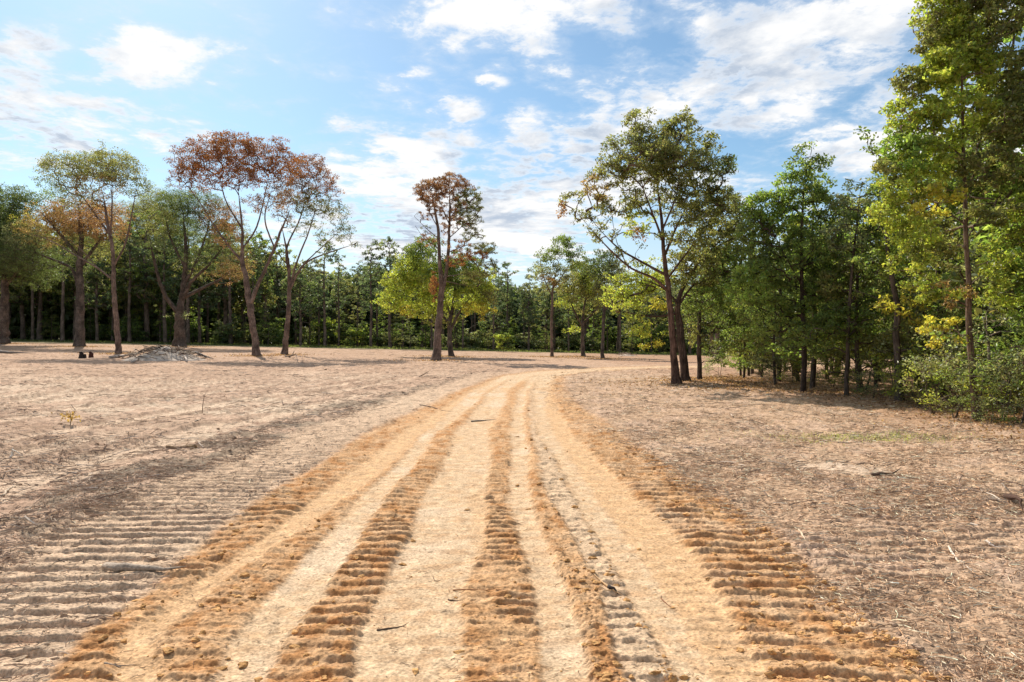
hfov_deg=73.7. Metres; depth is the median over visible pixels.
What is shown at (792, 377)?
shrub
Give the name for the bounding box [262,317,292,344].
shrub
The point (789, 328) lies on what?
broadleaf tree
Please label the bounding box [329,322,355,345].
shrub
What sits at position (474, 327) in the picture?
pine tree
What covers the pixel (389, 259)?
pine tree
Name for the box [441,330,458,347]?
shrub
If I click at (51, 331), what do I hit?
broadleaf tree
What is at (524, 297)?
oak tree
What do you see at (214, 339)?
shrub
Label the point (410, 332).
broadleaf tree
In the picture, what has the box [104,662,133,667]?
stick
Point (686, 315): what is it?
oak tree
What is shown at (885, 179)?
broadleaf tree
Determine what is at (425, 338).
broadleaf tree
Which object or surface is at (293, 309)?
pine tree
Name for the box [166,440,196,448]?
stick
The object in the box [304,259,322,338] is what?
pine tree
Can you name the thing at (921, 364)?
shrub
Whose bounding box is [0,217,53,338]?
oak tree
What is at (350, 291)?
oak tree
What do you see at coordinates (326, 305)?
oak tree
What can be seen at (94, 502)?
straw litter
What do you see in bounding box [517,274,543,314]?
pine tree
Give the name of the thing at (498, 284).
pine tree
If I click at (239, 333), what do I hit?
shrub
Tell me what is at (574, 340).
shrub
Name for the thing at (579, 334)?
shrub
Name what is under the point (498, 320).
oak tree
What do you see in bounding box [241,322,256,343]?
broadleaf tree
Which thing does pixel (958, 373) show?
shrub
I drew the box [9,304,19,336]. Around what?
broadleaf tree
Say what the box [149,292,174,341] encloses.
broadleaf tree
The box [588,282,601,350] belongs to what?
pine tree
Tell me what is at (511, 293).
pine tree
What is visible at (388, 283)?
pine tree
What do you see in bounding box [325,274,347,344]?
pine tree
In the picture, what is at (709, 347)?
shrub
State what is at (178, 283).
pine tree
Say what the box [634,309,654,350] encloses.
broadleaf tree
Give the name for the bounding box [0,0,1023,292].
sky
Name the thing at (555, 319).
oak tree
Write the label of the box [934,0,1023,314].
broadleaf tree
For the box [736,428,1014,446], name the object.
grass
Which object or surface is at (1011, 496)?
root
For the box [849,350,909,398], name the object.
shrub
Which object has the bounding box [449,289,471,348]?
pine tree
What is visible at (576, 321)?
oak tree
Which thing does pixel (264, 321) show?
broadleaf tree
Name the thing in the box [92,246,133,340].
oak tree
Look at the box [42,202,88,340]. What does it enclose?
pine tree
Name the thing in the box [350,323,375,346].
shrub
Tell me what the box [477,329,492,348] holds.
shrub
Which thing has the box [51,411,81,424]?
seedling
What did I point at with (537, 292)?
oak tree
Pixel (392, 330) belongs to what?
broadleaf tree
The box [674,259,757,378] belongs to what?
broadleaf tree
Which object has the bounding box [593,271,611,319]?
pine tree
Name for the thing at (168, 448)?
woody debris
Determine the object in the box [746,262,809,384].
broadleaf tree
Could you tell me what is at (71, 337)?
oak tree
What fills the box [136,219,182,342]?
pine tree
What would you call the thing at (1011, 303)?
sapling
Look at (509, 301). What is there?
pine tree
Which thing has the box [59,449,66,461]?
twig
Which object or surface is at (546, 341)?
shrub
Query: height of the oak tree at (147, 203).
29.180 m
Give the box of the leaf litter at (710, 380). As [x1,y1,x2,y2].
[0,343,1023,453]
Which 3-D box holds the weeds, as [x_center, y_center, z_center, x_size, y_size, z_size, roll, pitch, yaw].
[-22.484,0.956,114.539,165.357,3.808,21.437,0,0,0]
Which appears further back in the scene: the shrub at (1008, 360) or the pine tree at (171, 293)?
the pine tree at (171, 293)
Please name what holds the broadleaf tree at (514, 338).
on the ground at (436, 521)
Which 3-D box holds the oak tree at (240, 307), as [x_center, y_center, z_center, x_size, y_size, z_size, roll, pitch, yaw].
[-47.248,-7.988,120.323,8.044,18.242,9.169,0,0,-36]
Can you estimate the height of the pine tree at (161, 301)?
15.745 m
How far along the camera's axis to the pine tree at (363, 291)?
135.90 m
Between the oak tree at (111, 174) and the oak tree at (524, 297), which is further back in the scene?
the oak tree at (524, 297)
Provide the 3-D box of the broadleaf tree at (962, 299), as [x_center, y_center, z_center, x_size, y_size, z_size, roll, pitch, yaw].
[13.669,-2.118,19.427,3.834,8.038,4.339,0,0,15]
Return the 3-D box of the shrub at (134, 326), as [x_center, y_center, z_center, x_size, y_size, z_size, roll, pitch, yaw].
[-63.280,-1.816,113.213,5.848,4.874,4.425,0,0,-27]
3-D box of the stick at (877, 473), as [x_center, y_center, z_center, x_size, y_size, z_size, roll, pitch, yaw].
[4.528,1.577,8.113,0.659,0.063,0.205,0,0,-29]
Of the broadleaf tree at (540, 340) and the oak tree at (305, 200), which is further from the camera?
the broadleaf tree at (540, 340)
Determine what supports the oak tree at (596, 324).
on the ground at (436, 521)
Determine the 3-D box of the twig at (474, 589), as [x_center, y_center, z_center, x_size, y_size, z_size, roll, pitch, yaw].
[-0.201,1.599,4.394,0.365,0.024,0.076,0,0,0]
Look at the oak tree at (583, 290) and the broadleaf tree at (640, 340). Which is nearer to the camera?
the oak tree at (583, 290)
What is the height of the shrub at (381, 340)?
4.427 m
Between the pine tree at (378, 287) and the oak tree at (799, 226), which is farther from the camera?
the pine tree at (378, 287)
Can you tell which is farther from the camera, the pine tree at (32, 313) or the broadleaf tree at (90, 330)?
the broadleaf tree at (90, 330)
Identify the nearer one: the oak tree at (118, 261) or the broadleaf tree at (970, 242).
the broadleaf tree at (970, 242)
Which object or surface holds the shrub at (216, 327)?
on the ground at (436, 521)
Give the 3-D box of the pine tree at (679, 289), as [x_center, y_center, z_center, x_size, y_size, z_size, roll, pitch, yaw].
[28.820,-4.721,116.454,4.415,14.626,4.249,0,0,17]
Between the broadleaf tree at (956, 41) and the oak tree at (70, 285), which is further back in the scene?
the oak tree at (70, 285)
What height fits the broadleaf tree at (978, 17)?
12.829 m
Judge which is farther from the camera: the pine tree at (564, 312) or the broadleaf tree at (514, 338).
the pine tree at (564, 312)
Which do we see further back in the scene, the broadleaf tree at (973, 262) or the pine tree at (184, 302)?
the pine tree at (184, 302)
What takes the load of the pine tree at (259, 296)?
on the ground at (436, 521)
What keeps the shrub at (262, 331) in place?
on the ground at (436, 521)
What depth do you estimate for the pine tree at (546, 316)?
120.18 m
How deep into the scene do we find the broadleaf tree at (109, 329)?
117.71 m
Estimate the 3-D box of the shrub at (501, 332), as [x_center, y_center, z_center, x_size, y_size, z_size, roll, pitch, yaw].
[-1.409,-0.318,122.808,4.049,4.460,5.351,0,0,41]
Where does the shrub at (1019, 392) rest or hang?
on the ground at (436, 521)
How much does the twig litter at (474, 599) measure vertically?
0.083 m
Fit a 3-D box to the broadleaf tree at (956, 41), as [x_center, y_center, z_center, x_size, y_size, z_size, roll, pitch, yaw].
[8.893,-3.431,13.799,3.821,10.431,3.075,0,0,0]
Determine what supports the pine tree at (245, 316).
on the ground at (436, 521)
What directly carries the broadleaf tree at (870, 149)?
on the ground at (436, 521)
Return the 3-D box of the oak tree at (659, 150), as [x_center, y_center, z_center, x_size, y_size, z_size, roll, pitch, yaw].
[5.034,-3.398,24.578,6.896,10.433,3.724,0,0,0]
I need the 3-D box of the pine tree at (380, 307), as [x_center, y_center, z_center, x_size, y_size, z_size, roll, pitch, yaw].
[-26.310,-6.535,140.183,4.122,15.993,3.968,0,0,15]
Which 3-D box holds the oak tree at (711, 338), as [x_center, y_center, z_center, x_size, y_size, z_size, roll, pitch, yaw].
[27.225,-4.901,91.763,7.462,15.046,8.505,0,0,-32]
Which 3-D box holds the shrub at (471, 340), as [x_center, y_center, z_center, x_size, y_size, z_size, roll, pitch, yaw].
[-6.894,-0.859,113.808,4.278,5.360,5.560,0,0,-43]
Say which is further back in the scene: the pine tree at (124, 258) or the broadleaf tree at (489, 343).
the pine tree at (124, 258)
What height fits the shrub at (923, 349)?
2.536 m
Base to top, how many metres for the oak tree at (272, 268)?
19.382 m
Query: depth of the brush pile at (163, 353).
48.13 m
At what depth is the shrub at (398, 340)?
117.80 m
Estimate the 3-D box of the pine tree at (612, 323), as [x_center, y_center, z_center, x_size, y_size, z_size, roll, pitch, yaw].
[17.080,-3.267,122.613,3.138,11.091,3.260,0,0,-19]
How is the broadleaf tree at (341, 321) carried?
on the ground at (436, 521)
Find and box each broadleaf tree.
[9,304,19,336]
[38,306,59,339]
[84,304,102,339]
[105,317,122,339]
[130,309,143,330]
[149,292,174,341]
[160,304,174,341]
[186,299,210,342]
[209,309,222,335]
[232,298,248,339]
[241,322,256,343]
[257,302,283,344]
[295,303,323,345]
[326,309,350,343]
[346,304,369,345]
[373,311,384,342]
[378,308,403,346]
[397,309,421,347]
[417,317,430,347]
[445,312,467,348]
[479,319,496,348]
[508,315,519,344]
[519,303,545,348]
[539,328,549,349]
[586,309,612,350]
[621,313,640,351]
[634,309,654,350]
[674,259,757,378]
[676,308,696,353]
[695,315,709,352]
[717,140,857,391]
[718,283,770,377]
[720,276,760,376]
[721,273,765,375]
[722,253,769,373]
[725,223,808,380]
[738,274,785,376]
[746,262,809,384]
[747,257,798,370]
[756,223,830,381]
[757,155,884,387]
[776,238,810,375]
[783,173,907,395]
[788,214,865,378]
[791,198,924,392]
[795,195,890,379]
[799,222,852,371]
[808,197,859,370]
[823,153,913,380]
[829,192,873,371]
[838,223,911,386]
[846,190,938,400]
[851,126,948,374]
[859,96,1023,394]
[859,184,971,381]
[860,159,970,389]
[863,0,1023,421]
[880,118,981,368]
[899,135,990,383]
[916,9,1023,365]
[916,149,1013,396]
[925,1,1023,403]
[931,187,1002,398]
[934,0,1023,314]
[942,190,1023,356]
[952,179,989,355]
[954,198,1022,403]
[956,149,1023,368]
[976,10,1015,131]
[1002,237,1023,348]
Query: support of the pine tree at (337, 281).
on the ground at (436, 521)
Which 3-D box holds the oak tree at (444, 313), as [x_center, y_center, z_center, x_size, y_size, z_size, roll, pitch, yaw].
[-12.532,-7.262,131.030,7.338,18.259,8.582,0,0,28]
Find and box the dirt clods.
[0,368,1023,681]
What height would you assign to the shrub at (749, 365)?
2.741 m
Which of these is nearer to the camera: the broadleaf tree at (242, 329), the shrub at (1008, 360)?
the shrub at (1008, 360)
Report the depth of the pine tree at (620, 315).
109.61 m
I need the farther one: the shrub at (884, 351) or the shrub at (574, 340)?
the shrub at (574, 340)
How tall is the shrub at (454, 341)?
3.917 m
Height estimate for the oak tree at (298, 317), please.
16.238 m
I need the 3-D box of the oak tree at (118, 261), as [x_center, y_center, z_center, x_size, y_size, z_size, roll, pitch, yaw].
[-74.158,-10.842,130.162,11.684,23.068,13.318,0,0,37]
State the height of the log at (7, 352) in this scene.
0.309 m
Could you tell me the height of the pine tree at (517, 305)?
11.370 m
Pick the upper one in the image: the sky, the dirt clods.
the sky
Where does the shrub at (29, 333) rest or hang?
on the ground at (436, 521)
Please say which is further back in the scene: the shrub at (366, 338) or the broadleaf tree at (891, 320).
the shrub at (366, 338)
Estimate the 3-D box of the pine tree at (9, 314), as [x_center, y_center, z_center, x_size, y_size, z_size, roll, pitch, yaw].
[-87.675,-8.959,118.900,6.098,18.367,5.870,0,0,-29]
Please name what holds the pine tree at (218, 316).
on the ground at (436, 521)
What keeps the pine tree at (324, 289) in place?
on the ground at (436, 521)
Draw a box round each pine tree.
[0,282,12,338]
[17,223,46,339]
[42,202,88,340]
[104,227,126,327]
[106,221,152,342]
[117,243,134,339]
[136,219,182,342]
[150,254,168,341]
[165,217,216,342]
[165,241,193,301]
[173,253,197,335]
[200,236,219,342]
[208,266,226,328]
[211,222,251,344]
[239,238,264,343]
[239,244,264,303]
[244,249,255,342]
[281,269,305,343]
[292,265,309,325]
[303,237,339,346]
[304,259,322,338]
[307,275,328,344]
[322,255,349,345]
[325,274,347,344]
[344,260,369,344]
[351,263,373,324]
[358,239,386,346]
[365,261,383,345]
[373,254,401,303]
[375,274,393,344]
[377,236,402,347]
[388,245,415,346]
[396,250,416,345]
[422,262,437,348]
[423,252,437,330]
[445,266,461,347]
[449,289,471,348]
[465,256,492,336]
[486,268,505,349]
[489,265,506,347]
[496,262,521,346]
[501,276,517,348]
[513,285,529,346]
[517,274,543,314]
[538,277,557,349]
[555,291,567,349]
[560,283,576,350]
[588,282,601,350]
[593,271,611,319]
[601,307,615,350]
[606,265,631,351]
[612,270,628,352]
[642,286,660,352]
[672,272,691,318]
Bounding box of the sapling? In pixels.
[972,282,1023,417]
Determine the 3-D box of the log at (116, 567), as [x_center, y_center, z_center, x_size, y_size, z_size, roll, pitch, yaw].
[-2.529,1.559,4.668,0.639,0.066,0.106,0,0,12]
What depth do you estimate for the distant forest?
138.62 m
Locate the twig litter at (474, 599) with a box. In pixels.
[104,390,916,681]
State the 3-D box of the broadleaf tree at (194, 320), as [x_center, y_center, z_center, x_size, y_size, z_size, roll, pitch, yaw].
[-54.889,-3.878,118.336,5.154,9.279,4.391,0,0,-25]
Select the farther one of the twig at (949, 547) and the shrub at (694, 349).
the shrub at (694, 349)
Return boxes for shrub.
[25,323,45,339]
[85,324,101,339]
[93,324,110,340]
[111,316,149,341]
[111,324,138,341]
[152,319,173,341]
[190,322,204,341]
[209,329,227,343]
[211,323,222,342]
[214,313,244,343]
[247,324,270,343]
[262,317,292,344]
[294,318,321,344]
[306,320,336,344]
[310,317,337,342]
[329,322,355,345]
[343,327,366,345]
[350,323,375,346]
[368,328,387,346]
[385,323,414,346]
[404,331,415,346]
[415,321,434,347]
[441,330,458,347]
[452,332,461,347]
[457,321,485,348]
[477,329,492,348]
[482,322,509,348]
[493,332,514,351]
[497,328,516,348]
[514,327,537,349]
[533,333,549,348]
[545,329,565,348]
[557,324,579,350]
[566,332,580,349]
[579,328,600,351]
[604,326,623,350]
[621,330,640,351]
[639,325,669,352]
[685,339,696,353]
[702,329,723,353]
[702,340,730,376]
[729,325,771,374]
[741,335,789,376]
[776,353,810,382]
[799,355,854,386]
[807,322,907,389]
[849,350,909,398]
[860,302,955,388]
[875,349,951,407]
[880,311,1005,404]
[897,322,1004,413]
[897,341,998,418]
[904,325,997,398]
[928,323,1023,424]
[932,308,1023,420]
[944,374,1023,424]
[954,343,1023,413]
[982,327,1023,404]
[987,356,1023,412]
[1006,362,1023,408]
[1013,360,1023,387]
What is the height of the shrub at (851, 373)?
2.831 m
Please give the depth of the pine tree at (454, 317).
115.33 m
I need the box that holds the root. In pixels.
[1002,493,1023,512]
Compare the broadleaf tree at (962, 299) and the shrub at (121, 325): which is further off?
the shrub at (121, 325)
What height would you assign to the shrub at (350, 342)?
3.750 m
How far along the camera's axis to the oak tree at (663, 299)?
124.86 m
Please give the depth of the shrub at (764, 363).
28.48 m
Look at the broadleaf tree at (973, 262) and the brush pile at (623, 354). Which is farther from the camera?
the brush pile at (623, 354)
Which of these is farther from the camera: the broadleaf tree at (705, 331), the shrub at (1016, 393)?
the broadleaf tree at (705, 331)
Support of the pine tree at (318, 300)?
on the ground at (436, 521)
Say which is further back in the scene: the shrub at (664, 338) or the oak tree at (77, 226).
the shrub at (664, 338)
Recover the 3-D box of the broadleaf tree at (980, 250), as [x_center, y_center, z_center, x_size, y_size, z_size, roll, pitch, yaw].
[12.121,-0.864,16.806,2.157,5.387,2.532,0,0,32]
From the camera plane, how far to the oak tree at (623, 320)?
125.50 m
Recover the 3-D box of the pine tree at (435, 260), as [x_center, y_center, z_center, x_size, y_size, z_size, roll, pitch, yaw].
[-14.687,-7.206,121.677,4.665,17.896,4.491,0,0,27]
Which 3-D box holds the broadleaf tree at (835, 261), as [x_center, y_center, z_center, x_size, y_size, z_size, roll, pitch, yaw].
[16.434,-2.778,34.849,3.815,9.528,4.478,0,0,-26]
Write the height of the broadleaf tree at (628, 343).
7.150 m
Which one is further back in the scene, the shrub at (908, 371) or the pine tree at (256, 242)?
the pine tree at (256, 242)
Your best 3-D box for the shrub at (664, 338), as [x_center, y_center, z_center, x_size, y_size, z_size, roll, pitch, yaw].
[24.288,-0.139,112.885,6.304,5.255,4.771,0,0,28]
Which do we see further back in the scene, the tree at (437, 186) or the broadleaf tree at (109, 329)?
the broadleaf tree at (109, 329)
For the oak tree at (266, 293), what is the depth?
116.05 m
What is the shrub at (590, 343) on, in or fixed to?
on the ground at (436, 521)
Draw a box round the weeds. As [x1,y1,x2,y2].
[10,338,890,358]
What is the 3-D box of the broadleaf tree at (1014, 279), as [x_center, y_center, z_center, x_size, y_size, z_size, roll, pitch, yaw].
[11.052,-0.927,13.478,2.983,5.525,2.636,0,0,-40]
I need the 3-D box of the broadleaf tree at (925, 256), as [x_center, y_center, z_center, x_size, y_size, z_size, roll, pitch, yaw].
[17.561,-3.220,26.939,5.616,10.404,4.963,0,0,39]
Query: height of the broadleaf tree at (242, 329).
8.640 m
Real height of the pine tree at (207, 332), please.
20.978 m
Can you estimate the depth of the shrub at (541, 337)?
124.33 m
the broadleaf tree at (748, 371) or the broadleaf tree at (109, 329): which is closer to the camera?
the broadleaf tree at (748, 371)
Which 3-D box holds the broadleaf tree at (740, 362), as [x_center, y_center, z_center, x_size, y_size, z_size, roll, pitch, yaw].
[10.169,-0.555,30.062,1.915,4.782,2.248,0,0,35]
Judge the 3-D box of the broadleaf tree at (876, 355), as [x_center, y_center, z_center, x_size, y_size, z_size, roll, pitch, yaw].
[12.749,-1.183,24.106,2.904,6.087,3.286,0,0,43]
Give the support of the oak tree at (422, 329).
on the ground at (436, 521)
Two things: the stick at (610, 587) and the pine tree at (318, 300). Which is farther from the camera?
the pine tree at (318, 300)
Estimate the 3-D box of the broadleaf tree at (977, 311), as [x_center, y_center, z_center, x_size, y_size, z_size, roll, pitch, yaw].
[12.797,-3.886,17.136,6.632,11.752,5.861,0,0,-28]
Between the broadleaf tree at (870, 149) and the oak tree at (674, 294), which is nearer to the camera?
the broadleaf tree at (870, 149)
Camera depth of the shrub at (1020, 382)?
12.49 m
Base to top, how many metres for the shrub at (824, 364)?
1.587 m
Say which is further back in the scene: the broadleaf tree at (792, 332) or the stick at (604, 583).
the broadleaf tree at (792, 332)
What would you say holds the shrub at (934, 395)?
on the ground at (436, 521)
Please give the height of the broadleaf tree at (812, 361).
7.962 m
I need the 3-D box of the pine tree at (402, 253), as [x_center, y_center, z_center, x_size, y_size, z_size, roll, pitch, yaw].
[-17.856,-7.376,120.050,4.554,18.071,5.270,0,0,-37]
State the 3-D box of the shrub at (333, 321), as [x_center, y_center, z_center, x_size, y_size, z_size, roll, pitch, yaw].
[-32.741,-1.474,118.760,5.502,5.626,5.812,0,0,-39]
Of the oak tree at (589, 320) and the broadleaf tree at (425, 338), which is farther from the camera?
the oak tree at (589, 320)
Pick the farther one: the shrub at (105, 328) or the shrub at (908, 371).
the shrub at (105, 328)
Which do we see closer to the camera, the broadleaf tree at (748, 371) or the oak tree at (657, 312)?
the broadleaf tree at (748, 371)
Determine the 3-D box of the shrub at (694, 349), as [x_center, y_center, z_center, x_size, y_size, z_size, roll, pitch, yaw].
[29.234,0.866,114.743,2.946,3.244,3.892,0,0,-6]
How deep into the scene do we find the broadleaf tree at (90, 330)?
119.37 m
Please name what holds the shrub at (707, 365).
on the ground at (436, 521)
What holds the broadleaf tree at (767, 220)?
on the ground at (436, 521)
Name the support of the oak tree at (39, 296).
on the ground at (436, 521)
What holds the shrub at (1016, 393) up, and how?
on the ground at (436, 521)
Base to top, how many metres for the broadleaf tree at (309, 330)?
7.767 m
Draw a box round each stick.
[1,485,24,496]
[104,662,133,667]
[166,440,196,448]
[582,566,623,595]
[607,585,617,593]
[871,468,899,475]
[985,540,1007,546]
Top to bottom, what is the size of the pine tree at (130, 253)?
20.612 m
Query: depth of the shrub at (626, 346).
121.62 m
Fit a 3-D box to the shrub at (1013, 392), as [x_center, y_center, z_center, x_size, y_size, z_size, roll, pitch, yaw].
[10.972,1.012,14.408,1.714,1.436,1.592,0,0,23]
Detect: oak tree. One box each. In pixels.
[0,181,67,343]
[0,190,134,346]
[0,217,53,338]
[0,266,26,301]
[9,223,72,339]
[27,139,156,353]
[43,229,104,340]
[49,222,104,339]
[72,245,120,340]
[91,227,143,315]
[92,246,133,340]
[94,208,181,341]
[107,186,206,341]
[117,251,175,316]
[136,184,256,346]
[163,129,309,355]
[175,244,221,342]
[198,231,260,330]
[226,245,262,342]
[237,231,297,343]
[260,245,294,321]
[267,152,363,354]
[279,258,322,345]
[280,271,313,343]
[293,269,333,344]
[331,277,365,344]
[370,234,498,356]
[403,250,438,347]
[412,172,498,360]
[436,256,461,347]
[477,288,513,332]
[514,282,545,350]
[526,233,589,356]
[530,286,565,342]
[538,287,566,350]
[550,259,611,356]
[556,105,744,384]
[560,267,612,350]
[562,285,597,349]
[566,281,609,335]
[578,249,632,357]
[595,192,758,381]
[615,298,643,348]
[626,292,667,339]
[639,268,676,349]
[660,285,687,352]
[674,285,699,353]
[687,252,731,356]
[691,250,742,358]
[716,222,791,327]
[771,215,821,289]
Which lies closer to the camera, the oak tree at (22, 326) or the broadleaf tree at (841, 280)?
the broadleaf tree at (841, 280)
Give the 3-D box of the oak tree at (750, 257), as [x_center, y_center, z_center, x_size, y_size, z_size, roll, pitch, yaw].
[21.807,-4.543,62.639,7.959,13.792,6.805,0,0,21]
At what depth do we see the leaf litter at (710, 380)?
22.39 m
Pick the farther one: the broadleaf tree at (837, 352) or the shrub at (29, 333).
the shrub at (29, 333)
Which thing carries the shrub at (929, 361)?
on the ground at (436, 521)
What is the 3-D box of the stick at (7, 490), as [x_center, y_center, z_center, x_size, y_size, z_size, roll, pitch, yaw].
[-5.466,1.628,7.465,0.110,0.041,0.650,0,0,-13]
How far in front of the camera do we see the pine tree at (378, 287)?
117.57 m
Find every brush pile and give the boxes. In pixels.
[116,344,212,360]
[615,351,636,355]
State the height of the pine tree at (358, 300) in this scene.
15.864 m
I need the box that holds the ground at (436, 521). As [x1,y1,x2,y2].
[0,339,1023,681]
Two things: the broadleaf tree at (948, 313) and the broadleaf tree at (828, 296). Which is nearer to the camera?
the broadleaf tree at (948, 313)
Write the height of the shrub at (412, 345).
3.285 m
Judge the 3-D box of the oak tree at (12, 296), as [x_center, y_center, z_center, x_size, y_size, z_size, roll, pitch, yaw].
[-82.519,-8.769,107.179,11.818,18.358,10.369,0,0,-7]
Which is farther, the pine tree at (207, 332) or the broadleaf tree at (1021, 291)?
the pine tree at (207, 332)
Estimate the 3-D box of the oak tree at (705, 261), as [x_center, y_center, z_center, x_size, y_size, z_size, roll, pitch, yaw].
[6.372,-2.054,26.707,6.385,7.754,3.646,0,0,15]
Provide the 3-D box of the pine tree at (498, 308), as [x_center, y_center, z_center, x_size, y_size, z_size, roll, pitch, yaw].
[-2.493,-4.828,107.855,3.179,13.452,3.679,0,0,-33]
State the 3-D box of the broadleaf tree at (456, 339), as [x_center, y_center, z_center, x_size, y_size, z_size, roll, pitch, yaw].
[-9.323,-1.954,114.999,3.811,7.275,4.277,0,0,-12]
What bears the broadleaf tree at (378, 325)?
on the ground at (436, 521)
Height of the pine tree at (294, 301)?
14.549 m
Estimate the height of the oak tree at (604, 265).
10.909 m
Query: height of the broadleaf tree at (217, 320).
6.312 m
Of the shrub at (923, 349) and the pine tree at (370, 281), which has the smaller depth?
the shrub at (923, 349)
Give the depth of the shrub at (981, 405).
12.94 m
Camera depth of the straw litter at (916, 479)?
7.10 m
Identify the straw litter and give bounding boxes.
[0,353,508,681]
[535,365,1023,681]
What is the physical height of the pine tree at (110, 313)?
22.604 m
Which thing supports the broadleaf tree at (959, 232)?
on the ground at (436, 521)
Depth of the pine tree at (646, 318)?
111.92 m
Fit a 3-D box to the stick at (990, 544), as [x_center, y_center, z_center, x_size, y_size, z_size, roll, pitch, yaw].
[3.751,1.585,5.295,0.040,0.041,0.175,0,0,-19]
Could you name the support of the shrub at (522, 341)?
on the ground at (436, 521)
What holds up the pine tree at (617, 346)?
on the ground at (436, 521)
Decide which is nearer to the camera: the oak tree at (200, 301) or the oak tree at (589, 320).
the oak tree at (200, 301)
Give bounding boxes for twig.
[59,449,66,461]
[377,624,405,630]
[453,586,502,590]
[948,545,981,581]
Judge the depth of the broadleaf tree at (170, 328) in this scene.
116.06 m
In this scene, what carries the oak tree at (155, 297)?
on the ground at (436, 521)
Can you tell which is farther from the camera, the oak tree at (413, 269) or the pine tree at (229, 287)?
the pine tree at (229, 287)
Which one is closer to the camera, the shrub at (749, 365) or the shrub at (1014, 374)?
the shrub at (1014, 374)
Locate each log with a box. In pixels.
[0,350,27,353]
[101,562,185,571]
[108,353,139,357]
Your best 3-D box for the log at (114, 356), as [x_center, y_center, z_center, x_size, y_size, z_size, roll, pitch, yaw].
[-30.172,0.907,55.388,0.846,0.715,9.549,0,0,-7]
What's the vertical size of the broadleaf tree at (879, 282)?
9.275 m
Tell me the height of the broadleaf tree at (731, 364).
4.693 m
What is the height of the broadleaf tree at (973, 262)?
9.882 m
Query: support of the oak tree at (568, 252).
on the ground at (436, 521)
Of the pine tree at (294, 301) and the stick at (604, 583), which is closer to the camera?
the stick at (604, 583)
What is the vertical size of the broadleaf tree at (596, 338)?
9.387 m
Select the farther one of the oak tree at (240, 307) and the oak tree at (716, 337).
the oak tree at (240, 307)
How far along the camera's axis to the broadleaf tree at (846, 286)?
25.57 m
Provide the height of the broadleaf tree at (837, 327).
6.637 m
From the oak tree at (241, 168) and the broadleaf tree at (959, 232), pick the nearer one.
the broadleaf tree at (959, 232)
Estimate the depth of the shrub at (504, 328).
115.00 m
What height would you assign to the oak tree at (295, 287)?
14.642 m
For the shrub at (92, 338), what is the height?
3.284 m
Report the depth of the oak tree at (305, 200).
63.28 m
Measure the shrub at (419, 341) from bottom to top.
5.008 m
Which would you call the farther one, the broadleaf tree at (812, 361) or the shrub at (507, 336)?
the shrub at (507, 336)
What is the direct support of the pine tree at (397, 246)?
on the ground at (436, 521)
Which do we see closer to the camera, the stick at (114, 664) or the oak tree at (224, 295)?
the stick at (114, 664)
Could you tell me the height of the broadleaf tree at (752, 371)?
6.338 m
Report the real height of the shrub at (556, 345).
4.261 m
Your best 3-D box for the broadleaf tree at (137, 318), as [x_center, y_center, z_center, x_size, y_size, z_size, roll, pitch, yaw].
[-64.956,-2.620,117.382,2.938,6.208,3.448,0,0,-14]
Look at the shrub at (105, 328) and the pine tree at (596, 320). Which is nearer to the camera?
the pine tree at (596, 320)
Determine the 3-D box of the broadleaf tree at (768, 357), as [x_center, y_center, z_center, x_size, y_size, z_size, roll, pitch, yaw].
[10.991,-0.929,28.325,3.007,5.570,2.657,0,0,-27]
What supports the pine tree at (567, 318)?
on the ground at (436, 521)
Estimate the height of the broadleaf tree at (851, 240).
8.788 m
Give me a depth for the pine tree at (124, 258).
120.84 m
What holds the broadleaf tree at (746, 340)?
on the ground at (436, 521)
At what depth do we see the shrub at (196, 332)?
118.09 m
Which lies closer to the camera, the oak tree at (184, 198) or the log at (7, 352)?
the log at (7, 352)
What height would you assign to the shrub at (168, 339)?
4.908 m
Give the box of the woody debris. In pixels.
[0,342,1023,539]
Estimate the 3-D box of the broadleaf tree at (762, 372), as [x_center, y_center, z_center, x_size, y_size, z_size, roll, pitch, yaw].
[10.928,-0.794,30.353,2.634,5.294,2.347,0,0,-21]
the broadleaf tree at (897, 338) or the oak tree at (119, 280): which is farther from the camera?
the oak tree at (119, 280)
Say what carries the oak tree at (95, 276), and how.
on the ground at (436, 521)
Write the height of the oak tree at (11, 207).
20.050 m
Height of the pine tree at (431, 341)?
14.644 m
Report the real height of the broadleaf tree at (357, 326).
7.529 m
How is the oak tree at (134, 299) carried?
on the ground at (436, 521)
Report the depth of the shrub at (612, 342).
127.50 m
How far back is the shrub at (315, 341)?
117.33 m
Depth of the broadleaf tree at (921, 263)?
25.75 m
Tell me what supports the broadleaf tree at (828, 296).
on the ground at (436, 521)
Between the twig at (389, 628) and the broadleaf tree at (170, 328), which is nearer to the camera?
the twig at (389, 628)
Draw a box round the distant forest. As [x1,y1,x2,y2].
[0,228,927,353]
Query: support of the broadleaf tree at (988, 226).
on the ground at (436, 521)
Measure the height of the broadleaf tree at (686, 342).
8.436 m
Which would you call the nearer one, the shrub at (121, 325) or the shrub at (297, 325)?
the shrub at (121, 325)

